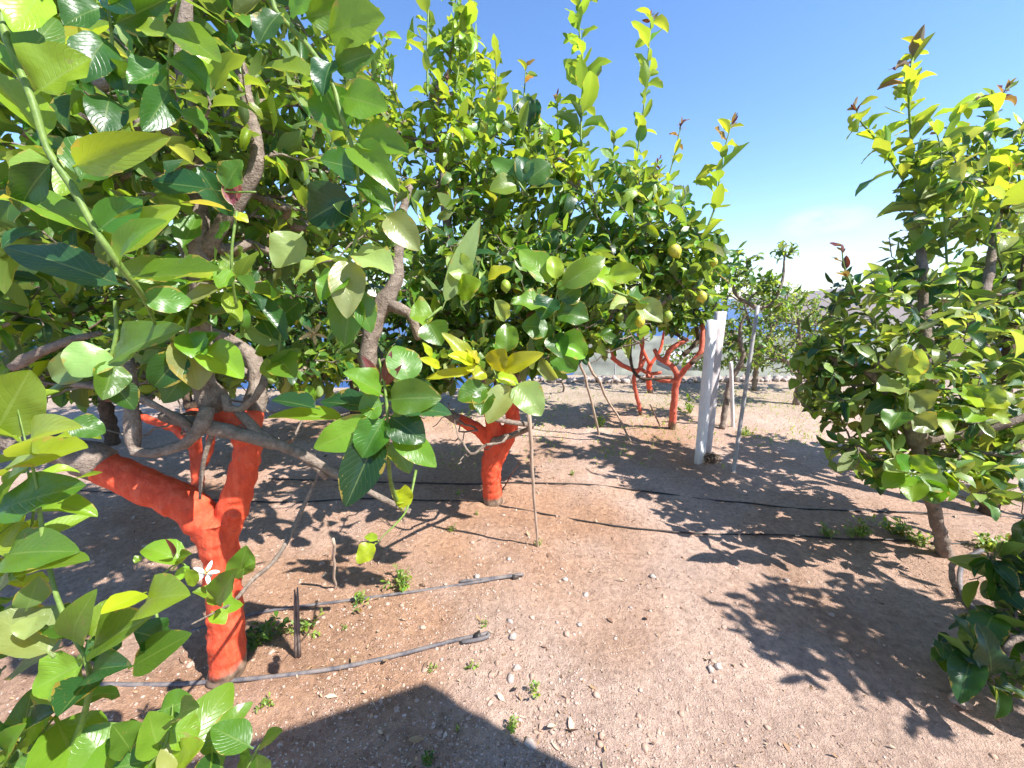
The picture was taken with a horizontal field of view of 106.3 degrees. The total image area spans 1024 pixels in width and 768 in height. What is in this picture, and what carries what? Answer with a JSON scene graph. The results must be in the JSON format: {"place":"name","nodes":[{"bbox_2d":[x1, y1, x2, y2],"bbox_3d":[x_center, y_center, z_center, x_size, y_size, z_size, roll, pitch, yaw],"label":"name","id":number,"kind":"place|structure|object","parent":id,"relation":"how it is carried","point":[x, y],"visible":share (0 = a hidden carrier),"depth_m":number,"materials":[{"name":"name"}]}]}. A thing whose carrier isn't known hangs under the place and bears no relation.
{"place":"outdoors","nodes":[
{"label":"outdoors","id":0,"kind":"place"},
{"bbox_2d":[0,299,1001,388],"bbox_3d":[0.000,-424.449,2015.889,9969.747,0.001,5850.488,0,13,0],"label":"sea","id":1,"kind":"structure","parent":0,"point":[730,313],"depth_m":478.27,"materials":[{"name":"liquid"}]},
{"bbox_2d":[0,288,1023,767],"bbox_3d":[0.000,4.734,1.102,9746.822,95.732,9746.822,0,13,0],"label":"ground","id":2,"kind":"structure","parent":0,"point":[896,718],"depth_m":1.98,"materials":[{"name":"soil"}]},
{"bbox_2d":[0,370,282,767],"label":"lemon tree","id":3,"kind":"object","parent":2,"relation":"on","point":[214,726],"visible":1,"depth_m":0.56,"materials":[{"name":"green plant"}]},
{"bbox_2d":[0,228,300,445],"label":"lemon tree","id":4,"kind":"object","parent":2,"relation":"on","point":[107,416],"visible":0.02,"depth_m":3.81,"materials":[{"name":"green plant"}]},
{"bbox_2d":[0,0,404,492],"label":"lemon tree","id":5,"kind":"object","parent":2,"relation":"on","point":[307,299],"visible":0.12,"depth_m":2.88,"materials":[{"name":"green plant"}]},
{"bbox_2d":[0,0,510,689],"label":"lemon tree","id":6,"kind":"object","parent":2,"relation":"on","point":[100,104],"visible":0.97,"depth_m":1.07,"materials":[{"name":"green plant"}]},
{"bbox_2d":[253,692,273,713],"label":"weed","id":7,"kind":"object","parent":2,"relation":"on","point":[264,701],"visible":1,"depth_m":1.44,"materials":[{"name":"green plant"}]},
{"bbox_2d":[246,611,291,652],"bbox_3d":[-1.096,1.094,1.714,0.171,0.115,0.186,11,17,39],"label":"weed","id":8,"kind":"object","parent":2,"relation":"on","point":[263,632],"visible":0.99,"depth_m":1.70,"materials":[{"name":"green plant"}]},
{"bbox_2d":[100,631,490,686],"bbox_3d":[-0.895,1.159,1.585,1.623,0.044,0.079,-2,13,-8],"label":"irrigation hose","id":9,"kind":"object","parent":2,"relation":"on","point":[476,637],"visible":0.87,"depth_m":1.57,"materials":[{"name":"grey plastic"}]},
{"bbox_2d":[294,587,300,658],"bbox_3d":[-0.898,1.004,1.601,0.062,0.369,0.016,0,13,0],"label":"split stake","id":10,"kind":"object","parent":2,"relation":"on","point":[297,645],"visible":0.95,"depth_m":1.60,"materials":[{"name":"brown wood"}]},
{"bbox_2d":[275,607,323,638],"bbox_3d":[-0.968,1.108,1.745,0.215,0.091,0.113,-5,14,-20],"label":"weed","id":11,"kind":"object","parent":2,"relation":"on","point":[306,625],"visible":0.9,"depth_m":1.75,"materials":[{"name":"green plant"}]},
{"bbox_2d":[331,538,336,588],"bbox_3d":[-0.895,0.913,1.933,0.022,0.380,0.141,-10,16,-36],"label":"stake","id":12,"kind":"object","parent":2,"relation":"on","point":[334,561],"visible":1,"depth_m":1.92,"materials":[{"name":"wood"}]},
{"bbox_2d":[213,223,481,413],"bbox_3d":[-2.016,-0.836,4.588,3.416,2.568,1.509,0,13,0],"label":"lemon tree","id":13,"kind":"object","parent":2,"relation":"on","point":[396,321],"visible":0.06,"depth_m":4.43,"materials":[{"name":"green plant"}]},
{"bbox_2d":[191,573,523,630],"bbox_3d":[-0.707,1.076,1.941,1.569,0.041,0.064,-3,13,-12],"label":"irrigation hose","id":14,"kind":"object","parent":2,"relation":"on","point":[465,582],"visible":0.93,"depth_m":1.97,"materials":[{"name":"grey plastic"}]},
{"bbox_2d":[352,589,369,611],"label":"weed","id":15,"kind":"object","parent":2,"relation":"on","point":[360,596],"visible":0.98,"depth_m":1.91,"materials":[{"name":"green plant"}]},
{"bbox_2d":[380,563,412,592],"bbox_3d":[-0.590,1.029,2.023,0.160,0.132,0.155,5,14,21],"label":"weed","id":16,"kind":"object","parent":2,"relation":"on","point":[401,580],"visible":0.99,"depth_m":2.01,"materials":[{"name":"green plant"}]},
{"bbox_2d":[421,750,434,766],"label":"weed","id":17,"kind":"object","parent":2,"relation":"on","point":[426,758],"visible":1,"depth_m":1.26,"materials":[{"name":"green plant"}]},
{"bbox_2d":[428,663,437,672],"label":"weed","id":18,"kind":"object","parent":2,"relation":"on","point":[429,669],"visible":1,"depth_m":1.58,"materials":[{"name":"green plant"}]},
{"bbox_2d":[464,659,478,669],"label":"weed","id":19,"kind":"object","parent":2,"relation":"on","point":[470,666],"visible":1,"depth_m":1.57,"materials":[{"name":"green plant"}]},
{"bbox_2d":[401,216,560,385],"bbox_3d":[-0.097,-0.857,4.764,2.554,2.526,1.545,0,13,0],"label":"lemon tree","id":20,"kind":"object","parent":2,"relation":"on","point":[486,311],"visible":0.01,"depth_m":4.52,"materials":[{"name":"green plant"}]},
{"bbox_2d":[506,673,513,683],"bbox_3d":[-0.005,1.179,1.536,0.037,0.028,0.040,7,15,26],"label":"stone","id":21,"kind":"object","parent":2,"relation":"on","point":[510,679],"visible":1,"depth_m":1.52,"materials":[{"name":"white stone"}]},
{"bbox_2d":[0,410,1021,767],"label":"pebbles","id":22,"kind":"object","parent":2,"relation":"on","point":[640,690],"visible":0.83,"depth_m":1.54,"materials":[{"name":"grey stone"}]},
{"bbox_2d":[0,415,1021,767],"bbox_3d":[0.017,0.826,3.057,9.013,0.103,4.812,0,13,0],"label":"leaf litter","id":23,"kind":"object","parent":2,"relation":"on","point":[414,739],"visible":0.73,"depth_m":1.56,"materials":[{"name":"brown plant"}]},
{"bbox_2d":[502,462,519,490],"bbox_3d":[-0.021,0.698,2.844,0.021,0.362,0.268,-9,16,-33],"label":"stake","id":24,"kind":"object","parent":2,"relation":"on","point":[510,476],"visible":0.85,"depth_m":2.82,"materials":[{"name":"brown wood"}]},
{"bbox_2d":[508,632,515,640],"bbox_3d":[0.004,1.123,1.710,0.032,0.022,0.045,5,14,20],"label":"stone","id":25,"kind":"object","parent":2,"relation":"on","point":[512,636],"visible":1,"depth_m":1.70,"materials":[{"name":"white stone"}]},
{"bbox_2d":[506,714,518,733],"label":"weed","id":26,"kind":"object","parent":2,"relation":"on","point":[511,728],"visible":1,"depth_m":1.35,"materials":[{"name":"green plant"}]},
{"bbox_2d":[513,664,521,670],"bbox_3d":[0.024,1.169,1.580,0.039,0.026,0.030,0,13,0],"label":"stone","id":27,"kind":"object","parent":2,"relation":"on","point":[517,667],"visible":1,"depth_m":1.57,"materials":[{"name":"white stone"}]},
{"bbox_2d":[18,400,1023,767],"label":"soil clods","id":28,"kind":"object","parent":2,"relation":"on","point":[594,694],"visible":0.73,"depth_m":1.55,"materials":[{"name":"brown soil"}]},
{"bbox_2d":[79,490,967,543],"bbox_3d":[-0.305,0.898,2.739,6.977,0.033,0.217,2,13,7],"label":"irrigation hose","id":29,"kind":"object","parent":2,"relation":"on","point":[604,523],"visible":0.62,"depth_m":2.49,"materials":[{"name":"black plastic"}]},
{"bbox_2d":[307,0,748,506],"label":"lemon tree","id":30,"kind":"object","parent":2,"relation":"on","point":[555,339],"visible":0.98,"depth_m":2.28,"materials":[{"name":"green plant"}]},
{"bbox_2d":[523,736,536,749],"bbox_3d":[0.065,1.237,1.319,0.055,0.020,0.031,6,14,25],"label":"stone","id":31,"kind":"object","parent":2,"relation":"on","point":[529,742],"visible":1,"depth_m":1.31,"materials":[{"name":"white stone"}]},
{"bbox_2d":[527,414,538,546],"bbox_3d":[0.119,0.573,2.191,0.028,0.918,0.122,9,16,34],"label":"cane","id":32,"kind":"object","parent":2,"relation":"on","point":[529,420],"visible":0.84,"depth_m":2.16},
{"bbox_2d":[529,680,540,698],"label":"weed","id":33,"kind":"object","parent":2,"relation":"on","point":[534,689],"visible":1,"depth_m":1.47,"materials":[{"name":"green plant"}]},
{"bbox_2d":[579,363,599,434],"bbox_3d":[0.823,0.147,4.053,0.324,0.932,0.050,-4,14,-17],"label":"cane","id":34,"kind":"object","parent":2,"relation":"on","point":[590,397],"visible":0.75,"depth_m":4.04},
{"bbox_2d":[592,413,605,427],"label":"weed","id":35,"kind":"object","parent":2,"relation":"on","point":[599,419],"visible":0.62,"depth_m":4.48,"materials":[{"name":"green plant"}]},
{"bbox_2d":[587,363,631,442],"bbox_3d":[0.988,0.208,3.842,0.553,0.902,0.036,-2,13,-10],"label":"cane","id":36,"kind":"object","parent":2,"relation":"on","point":[602,389],"visible":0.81,"depth_m":3.81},
{"bbox_2d":[423,386,825,469],"bbox_3d":[1.708,0.404,4.865,6.632,0.133,3.096,0,13,0],"label":"ground cover","id":37,"kind":"object","parent":2,"relation":"on","point":[805,433],"visible":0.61,"depth_m":4.42,"materials":[{"name":"green plant"}]},
{"bbox_2d":[594,286,661,415],"bbox_3d":[1.153,-0.599,4.736,1.214,2.131,0.886,0,13,0],"label":"lemon tree","id":38,"kind":"object","parent":2,"relation":"on","point":[642,361],"visible":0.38,"depth_m":4.58,"materials":[{"name":"red plant"}]},
{"bbox_2d":[268,478,1021,518],"bbox_3d":[0.829,0.839,2.983,5.747,0.036,0.177,1,13,6],"label":"irrigation hose","id":39,"kind":"object","parent":2,"relation":"on","point":[653,492],"visible":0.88,"depth_m":2.96,"materials":[{"name":"black plastic"}]},
{"bbox_2d":[627,284,664,392],"bbox_3d":[2.000,-0.694,6.059,1.398,1.738,0.903,0,13,0],"label":"lemon tree","id":40,"kind":"object","parent":2,"relation":"on","point":[649,383],"visible":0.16,"depth_m":5.79,"materials":[{"name":"red plant"}]},
{"bbox_2d":[650,404,659,425],"bbox_3d":[1.624,0.361,4.351,0.016,0.347,0.334,12,18,43],"label":"stake","id":41,"kind":"object","parent":2,"relation":"on","point":[654,414],"visible":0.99,"depth_m":4.33,"materials":[{"name":"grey wood"}]},
{"bbox_2d":[608,253,738,429],"bbox_3d":[1.606,-0.423,4.284,1.386,2.103,1.121,3,13,12],"label":"lemon tree","id":42,"kind":"object","parent":2,"relation":"on","point":[682,317],"visible":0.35,"depth_m":3.99,"materials":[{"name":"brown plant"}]},
{"bbox_2d":[656,351,720,370],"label":"greenhouse","id":43,"kind":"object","parent":2,"relation":"on","point":[679,365],"visible":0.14,"depth_m":91.56,"materials":[{"name":"white paint"}]},
{"bbox_2d":[677,393,699,413],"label":"weed","id":44,"kind":"object","parent":2,"relation":"on","point":[689,407],"visible":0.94,"depth_m":4.83,"materials":[{"name":"green plant"}]},
{"bbox_2d":[694,311,726,464],"bbox_3d":[1.801,0.043,3.526,0.145,1.389,0.444,11,17,39],"label":"white post","id":45,"kind":"object","parent":2,"relation":"on","point":[714,339],"visible":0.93,"depth_m":3.48,"materials":[{"name":"paint"}]},
{"bbox_2d":[707,664,713,673],"bbox_3d":[0.818,1.174,1.578,0.027,0.023,0.041,0,13,0],"label":"stone","id":46,"kind":"object","parent":2,"relation":"on","point":[710,669],"visible":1,"depth_m":1.57,"materials":[{"name":"white stone"}]},
{"bbox_2d":[703,452,721,463],"bbox_3d":[1.824,0.677,3.529,0.160,0.084,0.132,-6,15,-25],"label":"dry root ball","id":47,"kind":"object","parent":2,"relation":"on","point":[709,458],"visible":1,"depth_m":3.52,"materials":[{"name":"brown plant"}]},
{"bbox_2d":[714,662,722,669],"bbox_3d":[0.856,1.167,1.590,0.044,0.026,0.030,-9,16,-33],"label":"stone","id":48,"kind":"object","parent":2,"relation":"on","point":[717,666],"visible":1,"depth_m":1.58,"materials":[{"name":"white stone"}]},
{"bbox_2d":[729,362,734,426],"bbox_3d":[2.479,0.140,4.328,0.226,0.803,0.039,-6,14,-24],"label":"thin post","id":49,"kind":"object","parent":2,"relation":"on","point":[731,381],"visible":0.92,"depth_m":4.30,"materials":[{"name":"white paint"}]},
{"bbox_2d":[614,337,859,378],"bbox_3d":[4.100,-0.090,7.115,4.423,1.554,0.026,0,13,0],"label":"wire fence","id":50,"kind":"object","parent":2,"relation":"on","point":[676,358],"visible":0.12,"depth_m":7.02,"materials":[{"name":"grey metal"}]},
{"bbox_2d":[731,305,759,471],"bbox_3d":[2.070,0.055,3.407,0.033,1.465,0.538,8,16,32],"label":"metal pole","id":51,"kind":"object","parent":2,"relation":"on","point":[743,402],"visible":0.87,"depth_m":3.40,"materials":[{"name":"grey metal"}]},
{"bbox_2d":[741,426,753,435],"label":"weed","id":52,"kind":"object","parent":2,"relation":"on","point":[745,433],"visible":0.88,"depth_m":4.19,"materials":[{"name":"green plant"}]},
{"bbox_2d":[656,269,853,390],"bbox_3d":[3.752,-0.802,5.945,2.973,1.881,1.085,0,13,0],"label":"lemon tree","id":53,"kind":"object","parent":2,"relation":"on","point":[729,343],"visible":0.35,"depth_m":5.84,"materials":[{"name":"green plant"}]},
{"bbox_2d":[717,240,810,429],"bbox_3d":[2.709,-0.538,4.356,0.945,2.092,0.636,0,13,0],"label":"lemon tree","id":54,"kind":"object","parent":2,"relation":"on","point":[768,282],"visible":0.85,"depth_m":4.20,"materials":[{"name":"green plant"}]},
{"bbox_2d":[735,291,840,404],"bbox_3d":[3.724,-0.483,5.217,1.392,1.590,0.834,0,13,0],"label":"lemon tree","id":55,"kind":"object","parent":2,"relation":"on","point":[776,355],"visible":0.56,"depth_m":5.09,"materials":[{"name":"green plant"}]},
{"bbox_2d":[819,521,840,538],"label":"weed","id":56,"kind":"object","parent":2,"relation":"on","point":[827,534],"visible":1,"depth_m":2.44,"materials":[{"name":"green plant"}]},
{"bbox_2d":[842,514,873,537],"bbox_3d":[2.220,0.923,2.460,0.177,0.107,0.151,-12,18,-41],"label":"weed","id":57,"kind":"object","parent":2,"relation":"on","point":[860,531],"visible":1,"depth_m":2.45,"materials":[{"name":"green plant"}]},
{"bbox_2d":[867,514,920,541],"bbox_3d":[2.453,0.918,2.459,0.223,0.145,0.172,3,13,13],"label":"weed","id":58,"kind":"object","parent":2,"relation":"on","point":[898,528],"visible":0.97,"depth_m":2.46,"materials":[{"name":"green plant"}]},
{"bbox_2d":[788,24,1023,558],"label":"lemon tree","id":59,"kind":"object","parent":2,"relation":"on","point":[901,389],"visible":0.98,"depth_m":2.24,"materials":[{"name":"green plant"}]},
{"bbox_2d":[900,527,934,548],"bbox_3d":[2.536,0.941,2.365,0.166,0.112,0.160,0,13,0],"label":"weed","id":60,"kind":"object","parent":2,"relation":"on","point":[919,535],"visible":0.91,"depth_m":2.36,"materials":[{"name":"green plant"}]},
{"bbox_2d":[949,696,973,709],"bbox_3d":[1.704,1.205,1.454,0.068,0.042,0.061,-3,13,-13],"label":"stone","id":61,"kind":"object","parent":2,"relation":"on","point":[965,705],"visible":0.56,"depth_m":1.44,"materials":[{"name":"grey stone"}]},
{"bbox_2d":[907,230,1023,517],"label":"lemon tree","id":62,"kind":"object","parent":2,"relation":"on","point":[982,508],"visible":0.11,"depth_m":2.71,"materials":[{"name":"green plant"}]},
{"bbox_2d":[956,548,984,608],"bbox_3d":[2.443,1.033,1.993,0.266,0.106,0.578,6,14,23],"label":"irrigation hose","id":63,"kind":"object","parent":2,"relation":"on","point":[959,577],"visible":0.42,"depth_m":2.05,"materials":[{"name":"grey plastic"}]},
{"bbox_2d":[930,478,1023,718],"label":"lemon tree","id":64,"kind":"object","parent":2,"relation":"on","point":[989,650],"visible":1,"depth_m":1.48,"materials":[{"name":"green plant"}]},
{"bbox_2d":[971,531,1007,552],"bbox_3d":[2.904,0.962,2.314,0.195,0.114,0.122,2,13,9],"label":"weed","id":65,"kind":"object","parent":2,"relation":"on","point":[983,543],"visible":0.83,"depth_m":2.31,"materials":[{"name":"green plant"}]},
{"bbox_2d":[986,532,1010,549],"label":"weed","id":66,"kind":"object","parent":2,"relation":"on","point":[1008,535],"visible":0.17,"depth_m":2.30,"materials":[{"name":"green plant"}]},
{"bbox_2d":[0,0,1023,298],"label":"sky","id":67,"kind":"structure","parent":0,"point":[791,71],"materials":[{"name":"blue"}]},
{"bbox_2d":[527,374,816,383],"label":"stone wall","id":68,"kind":"structure","parent":0,"point":[691,380],"depth_m":6.71,"materials":[{"name":"grey stone"}]}
]}

